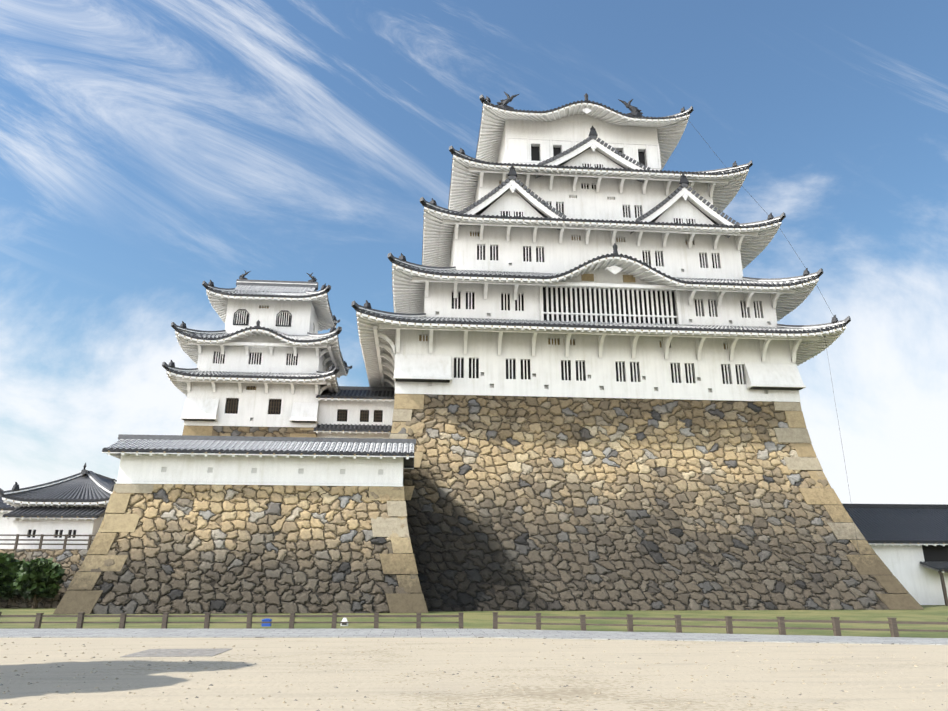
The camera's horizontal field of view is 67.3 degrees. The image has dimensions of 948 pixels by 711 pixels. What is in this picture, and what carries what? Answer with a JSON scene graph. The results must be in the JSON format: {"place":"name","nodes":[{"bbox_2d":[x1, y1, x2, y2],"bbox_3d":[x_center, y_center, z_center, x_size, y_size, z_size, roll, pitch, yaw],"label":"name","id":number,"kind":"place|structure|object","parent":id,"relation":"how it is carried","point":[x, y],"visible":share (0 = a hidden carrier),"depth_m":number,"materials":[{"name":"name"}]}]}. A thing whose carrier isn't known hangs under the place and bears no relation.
{"place":"outdoors","nodes":[
{"label":"outdoors","id":0,"kind":"place"},
{"bbox_2d":[0,499,16,510],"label":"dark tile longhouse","id":1,"kind":"structure","parent":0,"point":[9,508],"depth_m":58.87,"materials":[{"name":"grey tile"}]},
{"bbox_2d":[0,494,17,507],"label":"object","id":2,"kind":"object","parent":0,"point":[2,505],"visible":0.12,"depth_m":60.20,"materials":[{"name":"grey tile"}]},
{"bbox_2d":[0,638,947,710],"bbox_3d":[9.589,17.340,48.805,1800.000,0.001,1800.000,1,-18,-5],"label":"sand ground","id":3,"kind":"structure","parent":0,"point":[148,687],"depth_m":13.98,"materials":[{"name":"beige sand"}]},
{"bbox_2d":[121,648,232,656],"bbox_3d":[-7.619,7.682,18.412,2.200,0.017,2.100,1,-18,-5],"label":"ground patch","id":4,"kind":"object","parent":3,"relation":"on","point":[179,653],"visible":1,"depth_m":18.13,"materials":[{"name":"grey concrete"}]},
{"bbox_2d":[0,605,947,637],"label":"lawn","id":5,"kind":"structure","parent":0,"point":[484,619],"depth_m":32.79,"materials":[{"name":"green plant"}]},
{"bbox_2d":[0,552,25,599],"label":"garden tree","id":6,"kind":"object","parent":5,"relation":"on","point":[9,566],"visible":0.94,"depth_m":48.70,"materials":[{"name":"green plant"}]},
{"bbox_2d":[13,557,65,608],"bbox_3d":[-29.896,15.626,48.813,3.278,3.541,2.590,1,-18,-5],"label":"garden tree","id":7,"kind":"object","parent":5,"relation":"on","point":[35,579],"visible":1,"depth_m":48.48,"materials":[{"name":"green plant"}]},
{"bbox_2d":[0,549,88,607],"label":"stone terrace wall","id":8,"kind":"structure","parent":5,"relation":"on","point":[70,561],"depth_m":51.19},
{"bbox_2d":[0,511,13,548],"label":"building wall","id":9,"kind":"structure","parent":8,"relation":"on","point":[6,526],"depth_m":59.20,"materials":[{"name":"white paint"}]},
{"bbox_2d":[0,534,94,548],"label":"railing","id":10,"kind":"object","parent":8,"relation":"on","point":[41,540],"visible":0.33,"depth_m":51.97,"materials":[{"name":"brown wood"}]},
{"bbox_2d":[0,463,116,548],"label":"building","id":11,"kind":"structure","parent":8,"relation":"on","point":[76,504],"depth_m":56.29,"materials":[{"name":"paint"}]},
{"bbox_2d":[53,484,427,613],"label":"stone wall","id":12,"kind":"structure","parent":5,"relation":"on","point":[214,549],"depth_m":42.60,"materials":[{"name":"beige stone"}]},
{"bbox_2d":[102,434,415,486],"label":"plastered wall","id":13,"kind":"structure","parent":12,"relation":"on","point":[215,460],"depth_m":44.91,"materials":[{"name":"paint"}]},
{"bbox_2d":[182,425,316,436],"bbox_3d":[-19.625,14.389,63.472,16.372,14.500,14.260,1,-18,-5],"label":"stone base","id":14,"kind":"object","parent":5,"relation":"on","point":[248,431],"visible":0.04,"depth_m":61.27,"materials":[{"name":"beige stone"}]},
{"bbox_2d":[162,270,351,427],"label":"keep","id":15,"kind":"structure","parent":14,"relation":"on","point":[269,356],"depth_m":63.46,"materials":[{"name":"paint"}]},
{"bbox_2d":[262,618,271,625],"bbox_3d":[-8.548,11.008,29.356,0.390,0.300,0.290,1,-18,-5],"label":"blue crate","id":16,"kind":"object","parent":5,"relation":"on","point":[267,620],"visible":0.86,"depth_m":29.25,"materials":[{"name":"blue plastic"}]},
{"bbox_2d":[340,618,347,625],"bbox_3d":[-5.383,11.075,29.601,0.300,0.320,0.270,1,-18,-5],"label":"white marker","id":17,"kind":"object","parent":5,"relation":"on","point":[344,620],"visible":0.81,"depth_m":29.48,"materials":[{"name":"white plastic"}]},
{"bbox_2d":[0,612,947,636],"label":"fence","id":18,"kind":"object","parent":5,"relation":"on","point":[892,622],"visible":0.85,"depth_m":27.01,"materials":[{"name":"brown wood"}]},
{"bbox_2d":[389,394,922,610],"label":"stone wall","id":19,"kind":"structure","parent":5,"relation":"on","point":[521,503],"depth_m":49.46,"materials":[{"name":"stone"}]},
{"bbox_2d":[314,386,394,438],"bbox_3d":[-10.452,8.181,64.613,7.300,11.025,6.961,1,-18,-5],"label":"corridor","id":20,"kind":"object","parent":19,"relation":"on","point":[353,412],"visible":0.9,"depth_m":62.95,"materials":[{"name":"paint"}]},
{"bbox_2d":[351,92,850,401],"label":"keep","id":21,"kind":"structure","parent":19,"relation":"on","point":[586,248],"depth_m":57.36,"materials":[{"name":"paint"}]},
{"bbox_2d":[687,118,859,556],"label":"cables","id":22,"kind":"object","parent":21,"relation":"attached to","point":[824,336],"visible":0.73,"depth_m":54.15,"materials":[{"name":"grey plastic"}]},
{"bbox_2d":[843,504,947,605],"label":"storehouse","id":23,"kind":"structure","parent":5,"relation":"on","point":[908,543],"depth_m":57.03,"materials":[{"name":"paint"}]},
{"bbox_2d":[0,629,947,644],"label":"paved path","id":24,"kind":"structure","parent":0,"point":[311,633],"depth_m":23.93,"materials":[{"name":"grey concrete"}]},
{"bbox_2d":[0,0,947,504],"label":"sky","id":25,"kind":"structure","parent":0,"point":[152,151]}
]}

